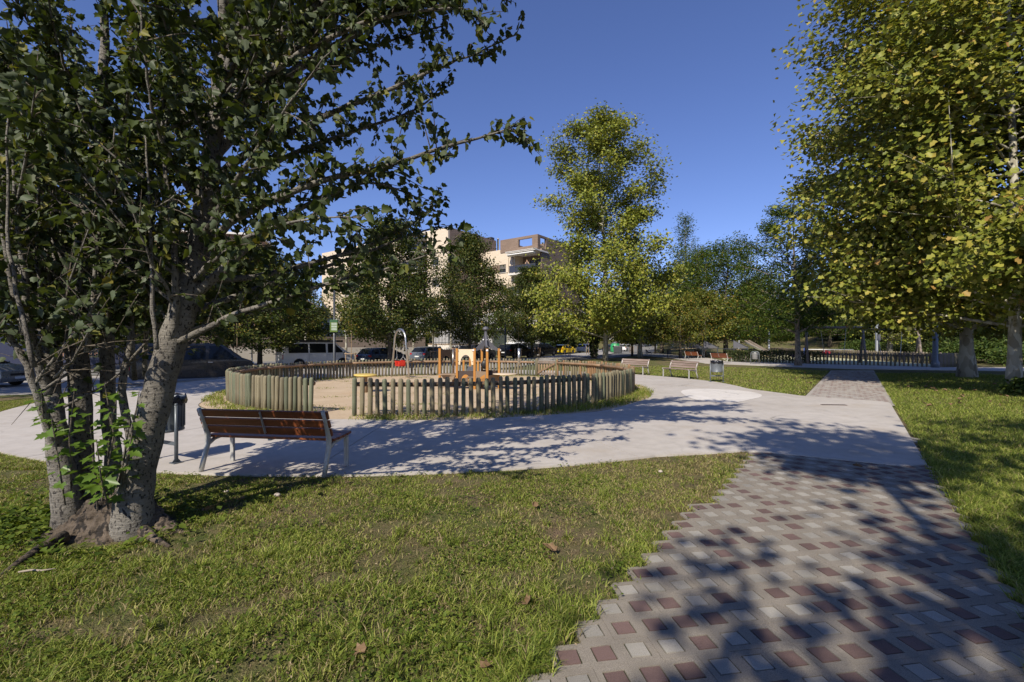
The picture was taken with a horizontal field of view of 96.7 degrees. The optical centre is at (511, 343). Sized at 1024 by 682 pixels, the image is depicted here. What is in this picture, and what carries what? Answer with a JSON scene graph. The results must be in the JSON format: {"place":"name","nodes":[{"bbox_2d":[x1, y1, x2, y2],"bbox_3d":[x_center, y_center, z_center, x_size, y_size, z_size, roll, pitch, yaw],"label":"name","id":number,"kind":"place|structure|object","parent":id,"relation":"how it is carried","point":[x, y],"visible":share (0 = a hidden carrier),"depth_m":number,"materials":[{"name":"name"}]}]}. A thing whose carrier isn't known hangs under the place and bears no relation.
{"place":"outdoors","nodes":[
{"label":"outdoors","id":0,"kind":"place"},
{"bbox_2d":[63,230,274,355],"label":"apartment building","id":1,"kind":"structure","parent":0,"point":[239,234],"depth_m":64.04,"materials":[{"name":"beige brick"}]},
{"bbox_2d":[60,343,656,375],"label":"road","id":2,"kind":"structure","parent":0,"point":[625,353],"depth_m":49.24,"materials":[{"name":"grey asphalt"}]},
{"bbox_2d":[62,345,124,364],"bbox_3d":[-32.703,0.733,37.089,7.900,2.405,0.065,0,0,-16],"label":"parked car","id":3,"kind":"object","parent":2,"relation":"on","point":[94,360],"visible":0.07,"depth_m":36.80,"materials":[{"name":"blue paint"}]},
{"bbox_2d":[274,340,354,365],"bbox_3d":[-15.130,0.776,34.787,5.653,2.095,2.286,0,0,-41],"label":"camper van","id":4,"kind":"object","parent":2,"relation":"on","point":[316,351],"visible":0.52,"depth_m":33.84,"materials":[{"name":"white paint"}]},
{"bbox_2d":[356,347,405,365],"bbox_3d":[-10.596,1.053,37.397,2.106,1.490,4.020,0,0,36],"label":"parked car","id":5,"kind":"object","parent":2,"relation":"on","point":[374,353],"visible":0.45,"depth_m":36.14,"materials":[{"name":"blue paint"}]},
{"bbox_2d":[410,346,448,360],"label":"parked car","id":6,"kind":"object","parent":2,"relation":"on","point":[422,352],"visible":0.48,"depth_m":41.11,"materials":[{"name":"silver metal"}]},
{"bbox_2d":[459,345,495,359],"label":"parked car","id":7,"kind":"object","parent":2,"relation":"on","point":[491,354],"visible":0.51,"depth_m":45.97,"materials":[{"name":"brown metal"}]},
{"bbox_2d":[497,344,530,357],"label":"parked car","id":8,"kind":"object","parent":2,"relation":"on","point":[510,350],"visible":0.76,"depth_m":51.46,"materials":[{"name":"black paint"}]},
{"bbox_2d":[577,344,598,352],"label":"parked car","id":9,"kind":"object","parent":2,"relation":"on","point":[581,349],"visible":0.53,"depth_m":78.40,"materials":[{"name":"white paint"}]},
{"bbox_2d":[199,374,647,419],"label":"sand ground","id":10,"kind":"structure","parent":0,"point":[342,390],"depth_m":13.61,"materials":[{"name":"beige sand"}]},
{"bbox_2d":[354,373,376,392],"bbox_3d":[-4.918,1.353,15.284,0.770,0.674,0.770,0,0,0],"label":"spinner disc","id":11,"kind":"object","parent":10,"relation":"on","point":[365,375],"visible":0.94,"depth_m":15.19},
{"bbox_2d":[390,328,409,378],"bbox_3d":[-5.420,0.500,22.025,0.390,2.497,1.901,0,0,-42],"label":"arch swing","id":12,"kind":"object","parent":10,"relation":"on","point":[400,362],"visible":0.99,"depth_m":21.88,"materials":[{"name":"metal"}]},
{"bbox_2d":[225,358,634,415],"bbox_3d":[-2.593,1.280,17.304,14.031,1.032,14.048,0,0,0],"label":"log fence","id":13,"kind":"object","parent":10,"relation":"on","point":[279,387],"visible":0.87,"depth_m":11.41,"materials":[{"name":"brown wood"}]},
{"bbox_2d":[535,358,557,376],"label":"fence gate","id":14,"kind":"structure","parent":13,"relation":"attached to","point":[541,372],"depth_m":22.70,"materials":[{"name":"beige wood"}]},
{"bbox_2d":[438,326,519,388],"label":"play tower","id":15,"kind":"structure","parent":10,"relation":"on","point":[473,373],"depth_m":16.43,"materials":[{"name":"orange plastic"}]},
{"bbox_2d":[201,372,654,420],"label":"grass","id":16,"kind":"structure","parent":0,"point":[643,392],"depth_m":11.35,"materials":[{"name":"green plant"}]},
{"bbox_2d":[322,228,581,354],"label":"apartment building","id":17,"kind":"structure","parent":0,"point":[510,255],"depth_m":66.39,"materials":[{"name":"beige paint"}]},
{"bbox_2d":[493,331,506,354],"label":"shop window","id":18,"kind":"structure","parent":17,"relation":"in","point":[501,340],"depth_m":67.73,"materials":[{"name":"grey glass"}]},
{"bbox_2d":[313,375,590,410],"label":"grass","id":19,"kind":"structure","parent":0,"point":[395,400],"depth_m":13.08,"materials":[{"name":"green plant"}]},
{"bbox_2d":[303,351,613,372],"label":"sidewalk","id":20,"kind":"structure","parent":0,"point":[567,357],"depth_m":43.97,"materials":[{"name":"concrete"}]},
{"bbox_2d":[340,309,361,368],"bbox_3d":[-11.156,-0.318,31.548,1.856,4.316,1.599,0,0,-14],"label":"staked sapling","id":21,"kind":"object","parent":20,"relation":"on","point":[351,333],"visible":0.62,"depth_m":31.43,"materials":[{"name":"green plant"}]},
{"bbox_2d":[325,213,450,367],"bbox_3d":[-9.091,-3.798,33.201,9.580,11.454,8.458,0,0,-42],"label":"linden tree","id":22,"kind":"object","parent":20,"relation":"on","point":[394,319],"visible":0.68,"depth_m":32.23,"materials":[{"name":"green plant"}]},
{"bbox_2d":[426,314,439,363],"bbox_3d":[-6.551,-0.381,37.544,1.856,4.316,1.599,0,0,-34],"label":"staked sapling","id":23,"kind":"object","parent":20,"relation":"on","point":[436,333],"visible":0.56,"depth_m":37.47,"materials":[{"name":"green plant"}]},
{"bbox_2d":[413,226,518,362],"bbox_3d":[-3.836,-4.243,40.124,9.436,12.206,8.887,0,0,31],"label":"linden tree","id":24,"kind":"object","parent":20,"relation":"on","point":[469,252],"visible":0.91,"depth_m":39.05,"materials":[{"name":"green plant"}]},
{"bbox_2d":[513,317,525,358],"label":"staked sapling","id":25,"kind":"object","parent":20,"relation":"on","point":[519,333],"visible":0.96,"depth_m":45.52,"materials":[{"name":"green plant"}]},
{"bbox_2d":[0,370,926,476],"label":"concrete path","id":26,"kind":"structure","parent":0,"point":[668,418],"depth_m":7.87,"materials":[{"name":"grey concrete"}]},
{"bbox_2d":[159,393,187,463],"bbox_3d":[-4.855,1.172,6.370,0.507,0.936,0.569,0,0,-25],"label":"litter bin","id":27,"kind":"object","parent":26,"relation":"on","point":[175,424],"visible":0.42,"depth_m":6.26,"materials":[{"name":"grey metal"}]},
{"bbox_2d":[197,407,350,477],"bbox_3d":[-3.104,1.231,5.976,1.800,0.835,0.653,0,0,8],"label":"park bench","id":28,"kind":"object","parent":26,"relation":"on","point":[257,424],"visible":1,"depth_m":5.78,"materials":[{"name":"wood"}]},
{"bbox_2d":[621,358,649,374],"bbox_3d":[6.498,1.231,24.537,0.653,0.835,1.800,0,0,-38],"label":"park bench","id":29,"kind":"object","parent":26,"relation":"on","point":[635,361],"visible":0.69,"depth_m":24.42,"materials":[{"name":"wood"}]},
{"bbox_2d":[662,360,698,378],"bbox_3d":[8.055,1.231,21.823,0.653,0.835,1.800,0,0,-23],"label":"park bench","id":30,"kind":"object","parent":26,"relation":"on","point":[679,364],"visible":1,"depth_m":21.75,"materials":[{"name":"wood"}]},
{"bbox_2d":[708,360,723,381],"bbox_3d":[8.799,1.172,19.557,0.507,0.936,0.569,0,0,-42],"label":"litter bin","id":31,"kind":"object","parent":26,"relation":"on","point":[717,366],"visible":1,"depth_m":19.41,"materials":[{"name":"grey metal"}]},
{"bbox_2d":[681,389,761,402],"bbox_3d":[6.707,1.635,14.490,2.427,0.001,4.045,0,0,17],"label":"concrete patch","id":32,"kind":"object","parent":26,"relation":"on","point":[719,395],"visible":1,"depth_m":14.36,"materials":[{"name":"grey concrete"}]},
{"bbox_2d":[0,336,1023,681],"bbox_3d":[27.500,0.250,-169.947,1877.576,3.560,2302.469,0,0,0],"label":"ground","id":33,"kind":"structure","parent":0,"point":[586,550],"depth_m":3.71,"materials":[{"name":"green plant"}]},
{"bbox_2d":[0,321,26,363],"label":"school wall","id":34,"kind":"structure","parent":33,"relation":"on","point":[5,349],"depth_m":35.30,"materials":[{"name":"grey paint"}]},
{"bbox_2d":[0,396,67,469],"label":"grass","id":35,"kind":"structure","parent":33,"relation":"on","point":[7,462],"depth_m":6.36,"materials":[{"name":"green plant"}]},
{"bbox_2d":[18,568,55,572],"bbox_3d":[-3.398,1.622,3.253,0.242,0.024,0.024,0,0,-4],"label":"stick","id":36,"kind":"object","parent":33,"relation":"on","point":[40,570],"visible":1,"depth_m":3.25,"materials":[{"name":"brown wood"}]},
{"bbox_2d":[0,49,93,225],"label":"plane tree","id":37,"kind":"object","parent":33,"relation":"on","point":[13,125],"visible":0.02,"depth_m":12.73,"materials":[{"name":"green plant"}]},
{"bbox_2d":[0,279,121,369],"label":"linden tree","id":38,"kind":"object","parent":33,"relation":"on","point":[22,343],"visible":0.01,"depth_m":29.40,"materials":[{"name":"green plant"}]},
{"bbox_2d":[60,241,216,353],"bbox_3d":[-24.410,-3.002,29.504,9.121,9.912,10.331,0,0,5],"label":"linden tree","id":39,"kind":"object","parent":33,"relation":"on","point":[124,339],"visible":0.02,"depth_m":27.96,"materials":[{"name":"green plant"}]},
{"bbox_2d":[0,477,299,593],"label":"weeds","id":40,"kind":"object","parent":33,"relation":"on","point":[37,526],"visible":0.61,"depth_m":3.99,"materials":[{"name":"green plant"}]},
{"bbox_2d":[0,371,313,394],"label":"parking lane","id":41,"kind":"structure","parent":33,"relation":"on","point":[7,388],"depth_m":21.35,"materials":[{"name":"grey asphalt"}]},
{"bbox_2d":[0,360,35,384],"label":"parked car","id":42,"kind":"object","parent":41,"relation":"on","point":[12,373],"visible":0.77,"depth_m":20.86,"materials":[{"name":"silver metal"}]},
{"bbox_2d":[128,343,254,379],"bbox_3d":[-15.904,0.932,22.897,5.119,1.910,2.295,0,0,-35],"label":"parked car","id":43,"kind":"object","parent":41,"relation":"on","point":[210,360],"visible":0.27,"depth_m":22.35,"materials":[{"name":"brown paint"}]},
{"bbox_2d":[199,246,254,335],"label":"evergreen tree","id":44,"kind":"object","parent":33,"relation":"on","point":[215,265],"visible":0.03,"depth_m":46.15,"materials":[{"name":"green plant"}]},
{"bbox_2d":[226,308,254,336],"bbox_3d":[-16.039,-0.165,26.547,1.856,4.316,1.599,0,0,6],"label":"staked sapling","id":45,"kind":"object","parent":33,"relation":"on","point":[233,329],"visible":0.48,"depth_m":26.48,"materials":[{"name":"green plant"}]},
{"bbox_2d":[193,242,340,364],"bbox_3d":[-17.244,-2.623,31.511,11.282,9.099,10.625,0,0,-17],"label":"linden tree","id":46,"kind":"object","parent":33,"relation":"on","point":[260,329],"visible":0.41,"depth_m":30.51,"materials":[{"name":"green plant"}]},
{"bbox_2d":[0,0,543,576],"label":"poplar tree","id":47,"kind":"object","parent":33,"relation":"on","point":[58,240],"visible":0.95,"depth_m":3.92,"materials":[{"name":"green plant"}]},
{"bbox_2d":[262,287,332,336],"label":"evergreen tree","id":48,"kind":"object","parent":33,"relation":"on","point":[322,321],"visible":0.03,"depth_m":50.16,"materials":[{"name":"green plant"}]},
{"bbox_2d":[189,336,424,361],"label":"boundary wall","id":49,"kind":"structure","parent":33,"relation":"on","point":[356,348],"depth_m":47.08,"materials":[{"name":"grey concrete"}]},
{"bbox_2d":[287,279,331,339],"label":"young plane tree","id":50,"kind":"object","parent":33,"relation":"on","point":[322,300],"visible":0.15,"depth_m":40.51,"materials":[{"name":"green plant"}]},
{"bbox_2d":[330,275,337,370],"bbox_3d":[-11.498,-1.252,29.483,0.500,6.350,0.290,0,0,0],"label":"sign post","id":51,"kind":"object","parent":33,"relation":"on","point":[334,325],"visible":0.84,"depth_m":29.43,"materials":[{"name":"metal"}]},
{"bbox_2d":[320,270,358,350],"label":"young plane tree","id":52,"kind":"object","parent":33,"relation":"on","point":[338,295],"visible":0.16,"depth_m":40.56,"materials":[{"name":"green plant"}]},
{"bbox_2d":[349,642,365,654],"bbox_3d":[-0.807,1.619,2.396,0.084,0.050,0.078,0,0,45],"label":"fallen leaf","id":53,"kind":"object","parent":33,"relation":"on","point":[362,647],"visible":1,"depth_m":2.41,"materials":[{"name":"brown plant"}]},
{"bbox_2d":[331,287,387,336],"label":"evergreen tree","id":54,"kind":"object","parent":33,"relation":"on","point":[378,305],"visible":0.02,"depth_m":53.07,"materials":[{"name":"green plant"}]},
{"bbox_2d":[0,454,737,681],"bbox_3d":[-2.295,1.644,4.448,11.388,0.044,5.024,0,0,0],"label":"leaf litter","id":55,"kind":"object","parent":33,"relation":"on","point":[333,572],"visible":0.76,"depth_m":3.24,"materials":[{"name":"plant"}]},
{"bbox_2d":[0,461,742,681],"bbox_3d":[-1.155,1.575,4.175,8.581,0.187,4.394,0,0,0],"label":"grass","id":56,"kind":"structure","parent":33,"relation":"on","point":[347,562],"depth_m":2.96,"materials":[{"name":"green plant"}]},
{"bbox_2d":[0,454,747,681],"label":"weeds","id":57,"kind":"object","parent":33,"relation":"on","point":[196,671],"visible":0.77,"depth_m":2.79,"materials":[{"name":"green plant"}]},
{"bbox_2d":[402,290,428,360],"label":"young plane tree","id":58,"kind":"object","parent":33,"relation":"on","point":[415,319],"visible":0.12,"depth_m":43.96,"materials":[{"name":"green plant"}]},
{"bbox_2d":[420,301,442,345],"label":"young plane tree","id":59,"kind":"object","parent":33,"relation":"on","point":[427,332],"visible":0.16,"depth_m":50.09,"materials":[{"name":"green plant"}]},
{"bbox_2d":[432,274,470,348],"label":"young plane tree","id":60,"kind":"object","parent":33,"relation":"on","point":[448,311],"visible":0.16,"depth_m":46.93,"materials":[{"name":"green plant"}]},
{"bbox_2d":[428,344,478,357],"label":"garden wall","id":61,"kind":"structure","parent":33,"relation":"on","point":[445,346],"depth_m":50.40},
{"bbox_2d":[429,333,476,343],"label":"railing fence","id":62,"kind":"object","parent":61,"relation":"on","point":[442,342],"visible":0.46,"depth_m":50.61,"materials":[{"name":"white metal"}]},
{"bbox_2d":[480,659,496,667],"bbox_3d":[-0.120,1.623,2.297,0.088,0.058,0.084,0,0,6],"label":"fallen leaf","id":63,"kind":"object","parent":33,"relation":"on","point":[486,663],"visible":0.93,"depth_m":2.30,"materials":[{"name":"brown plant"}]},
{"bbox_2d":[493,280,516,341],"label":"young plane tree","id":64,"kind":"object","parent":33,"relation":"on","point":[508,302],"visible":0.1,"depth_m":60.80,"materials":[{"name":"green plant"}]},
{"bbox_2d":[491,263,572,357],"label":"linden tree","id":65,"kind":"object","parent":33,"relation":"on","point":[534,334],"visible":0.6,"depth_m":49.95,"materials":[{"name":"green plant"}]},
{"bbox_2d":[528,343,557,355],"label":"parked car","id":66,"kind":"object","parent":33,"relation":"on","point":[546,348],"visible":0.71,"depth_m":60.21,"materials":[{"name":"black paint"}]},
{"bbox_2d":[555,345,574,353],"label":"parked car","id":67,"kind":"object","parent":33,"relation":"on","point":[563,349],"visible":0.77,"depth_m":70.78,"materials":[{"name":"yellow paint"}]},
{"bbox_2d":[320,300,820,347],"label":"distant wood","id":68,"kind":"object","parent":33,"relation":"on","point":[563,340],"visible":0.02,"depth_m":157.84,"materials":[{"name":"green plant"}]},
{"bbox_2d":[570,280,620,357],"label":"tree","id":69,"kind":"object","parent":33,"relation":"on","point":[593,348],"visible":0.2,"depth_m":51.65,"materials":[{"name":"green plant"}]},
{"bbox_2d":[518,98,703,360],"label":"plane tree","id":70,"kind":"object","parent":33,"relation":"on","point":[603,309],"visible":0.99,"depth_m":42.80,"materials":[{"name":"green plant"}]},
{"bbox_2d":[608,295,660,355],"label":"linden tree","id":71,"kind":"object","parent":33,"relation":"on","point":[636,343],"visible":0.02,"depth_m":61.46,"materials":[{"name":"green plant"}]},
{"bbox_2d":[610,266,693,357],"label":"park plane tree","id":72,"kind":"object","parent":33,"relation":"on","point":[640,352],"visible":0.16,"depth_m":52.96,"materials":[{"name":"green plant"}]},
{"bbox_2d":[642,299,672,353],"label":"linden tree","id":73,"kind":"object","parent":33,"relation":"on","point":[654,343],"visible":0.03,"depth_m":73.95,"materials":[{"name":"green plant"}]},
{"bbox_2d":[636,267,679,352],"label":"locust tree","id":74,"kind":"object","parent":33,"relation":"on","point":[661,345],"visible":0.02,"depth_m":83.77,"materials":[{"name":"green plant"}]},
{"bbox_2d":[668,209,702,353],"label":"columnar poplar","id":75,"kind":"object","parent":33,"relation":"on","point":[684,238],"visible":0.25,"depth_m":71.78,"materials":[{"name":"green plant"}]},
{"bbox_2d":[656,241,758,354],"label":"locust tree","id":76,"kind":"object","parent":33,"relation":"on","point":[695,252],"visible":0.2,"depth_m":64.55,"materials":[{"name":"green plant"}]},
{"bbox_2d":[669,285,755,357],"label":"golden tree","id":77,"kind":"object","parent":33,"relation":"on","point":[723,327],"visible":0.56,"depth_m":52.77,"materials":[{"name":"green plant"}]},
{"bbox_2d":[756,295,804,340],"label":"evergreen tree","id":78,"kind":"object","parent":33,"relation":"on","point":[792,337],"visible":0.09,"depth_m":90.91,"materials":[{"name":"green plant"}]},
{"bbox_2d":[722,355,929,366],"bbox_3d":[29.688,1.607,52.228,15.324,0.205,39.255,0,0,11],"label":"play surface","id":79,"kind":"object","parent":33,"relation":"on","point":[888,363],"visible":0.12,"depth_m":39.38,"materials":[{"name":"rubber"}]},
{"bbox_2d":[670,340,774,357],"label":"slide tower","id":80,"kind":"structure","parent":79,"relation":"on","point":[736,345],"depth_m":51.75,"materials":[{"name":"grey paint"}]},
{"bbox_2d":[667,234,791,352],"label":"locust tree","id":81,"kind":"object","parent":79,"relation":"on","point":[727,259],"visible":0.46,"depth_m":56.72,"materials":[{"name":"green plant"}]},
{"bbox_2d":[720,275,794,349],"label":"locust tree","id":82,"kind":"object","parent":79,"relation":"on","point":[760,339],"visible":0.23,"depth_m":60.75,"materials":[{"name":"green plant"}]},
{"bbox_2d":[804,326,921,363],"bbox_3d":[29.574,0.159,38.157,11.190,3.228,2.216,0,0,-3],"label":"swing frame","id":83,"kind":"object","parent":79,"relation":"on","point":[863,346],"visible":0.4,"depth_m":37.95,"materials":[{"name":"metal"}]},
{"bbox_2d":[789,262,864,346],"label":"locust tree","id":84,"kind":"object","parent":33,"relation":"on","point":[830,333],"visible":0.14,"depth_m":73.21,"materials":[{"name":"green plant"}]},
{"bbox_2d":[809,282,844,340],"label":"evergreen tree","id":85,"kind":"object","parent":33,"relation":"on","point":[836,337],"visible":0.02,"depth_m":83.79,"materials":[{"name":"green plant"}]},
{"bbox_2d":[643,355,1023,370],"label":"footpath","id":86,"kind":"structure","parent":33,"relation":"on","point":[831,366],"depth_m":32.68,"materials":[{"name":"concrete"}]},
{"bbox_2d":[646,290,717,357],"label":"golden tree","id":87,"kind":"object","parent":86,"relation":"on","point":[680,329],"visible":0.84,"depth_m":51.12,"materials":[{"name":"green plant"}]},
{"bbox_2d":[684,351,701,359],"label":"park bench","id":88,"kind":"object","parent":86,"relation":"on","point":[692,354],"visible":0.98,"depth_m":46.80,"materials":[{"name":"wood"}]},
{"bbox_2d":[710,353,731,362],"bbox_3d":[17.977,1.231,39.190,0.653,0.835,1.800,0,0,-24],"label":"park bench","id":89,"kind":"object","parent":86,"relation":"on","point":[721,355],"visible":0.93,"depth_m":38.99,"materials":[{"name":"wood"}]},
{"bbox_2d":[750,351,759,363],"bbox_3d":[19.700,1.126,36.900,0.483,1.028,0.478,0,0,-10],"label":"arched bin","id":90,"kind":"object","parent":86,"relation":"on","point":[754,355],"visible":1,"depth_m":36.74,"materials":[{"name":"grey metal"}]},
{"bbox_2d":[723,200,846,365],"bbox_3d":[20.933,-4.663,34.121,9.131,12.803,9.078,0,0,44],"label":"locust tree","id":91,"kind":"object","parent":86,"relation":"on","point":[799,322],"visible":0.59,"depth_m":34.24,"materials":[{"name":"green plant"}]},
{"bbox_2d":[931,326,939,367],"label":"lamp column","id":92,"kind":"structure","parent":86,"relation":"on","point":[935,362],"depth_m":31.28,"materials":[{"name":"grey metal"}]},
{"bbox_2d":[724,347,957,366],"bbox_3d":[29.476,1.151,52.252,15.214,1.322,39.571,0,0,12],"label":"picket fence","id":93,"kind":"object","parent":33,"relation":"on","point":[947,359],"visible":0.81,"depth_m":37.99,"materials":[{"name":"brown wood"}]},
{"bbox_2d":[834,338,886,353],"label":"park shrub","id":94,"kind":"object","parent":33,"relation":"on","point":[856,344],"visible":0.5,"depth_m":61.05,"materials":[{"name":"green plant"}]},
{"bbox_2d":[846,315,884,342],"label":"evergreen tree","id":95,"kind":"object","parent":33,"relation":"on","point":[870,336],"visible":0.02,"depth_m":70.10,"materials":[{"name":"green plant"}]},
{"bbox_2d":[835,304,931,359],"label":"park plane tree","id":96,"kind":"object","parent":33,"relation":"on","point":[891,337],"visible":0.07,"depth_m":47.27,"materials":[{"name":"green plant"}]},
{"bbox_2d":[765,0,1023,390],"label":"plane tree","id":97,"kind":"object","parent":33,"relation":"on","point":[984,260],"visible":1,"depth_m":15.79,"materials":[{"name":"green plant"}]},
{"bbox_2d":[765,0,1023,377],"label":"plane tree","id":98,"kind":"object","parent":33,"relation":"on","point":[966,364],"visible":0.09,"depth_m":23.50,"materials":[{"name":"green plant"}]},
{"bbox_2d":[873,337,930,354],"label":"park shrub","id":99,"kind":"object","parent":33,"relation":"on","point":[905,347],"visible":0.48,"depth_m":54.92,"materials":[{"name":"green plant"}]},
{"bbox_2d":[910,337,958,353],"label":"park shrub","id":100,"kind":"object","parent":33,"relation":"on","point":[929,346],"visible":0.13,"depth_m":44.12,"materials":[{"name":"green plant"}]},
{"bbox_2d":[926,334,1023,363],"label":"park shrub","id":101,"kind":"object","parent":33,"relation":"on","point":[981,348],"visible":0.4,"depth_m":37.99,"materials":[{"name":"green plant"}]},
{"bbox_2d":[984,340,1023,366],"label":"park shrub","id":102,"kind":"object","parent":33,"relation":"on","point":[1001,356],"visible":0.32,"depth_m":34.90,"materials":[{"name":"green plant"}]},
{"bbox_2d":[996,376,1023,392],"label":"foot shrub","id":103,"kind":"object","parent":33,"relation":"on","point":[1016,384],"visible":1,"depth_m":14.56,"materials":[{"name":"green plant"}]},
{"bbox_2d":[0,0,1023,307],"label":"sky","id":104,"kind":"structure","parent":0,"point":[701,74],"materials":[{"name":"blue"}]},
{"bbox_2d":[543,365,826,395],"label":"grass","id":105,"kind":"structure","parent":0,"point":[790,383],"depth_m":22.50,"materials":[{"name":"green plant"}]},
{"bbox_2d":[519,437,1023,681],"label":"paved path","id":106,"kind":"structure","parent":0,"point":[772,567],"depth_m":3.00,"materials":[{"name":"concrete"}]},
{"bbox_2d":[806,370,893,405],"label":"paved path","id":107,"kind":"structure","parent":0,"point":[857,384],"depth_m":17.33,"materials":[{"name":"grey tile"}]},
{"bbox_2d":[874,372,1023,669],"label":"grass","id":108,"kind":"structure","parent":0,"point":[997,535],"depth_m":6.79,"materials":[{"name":"green plant"}]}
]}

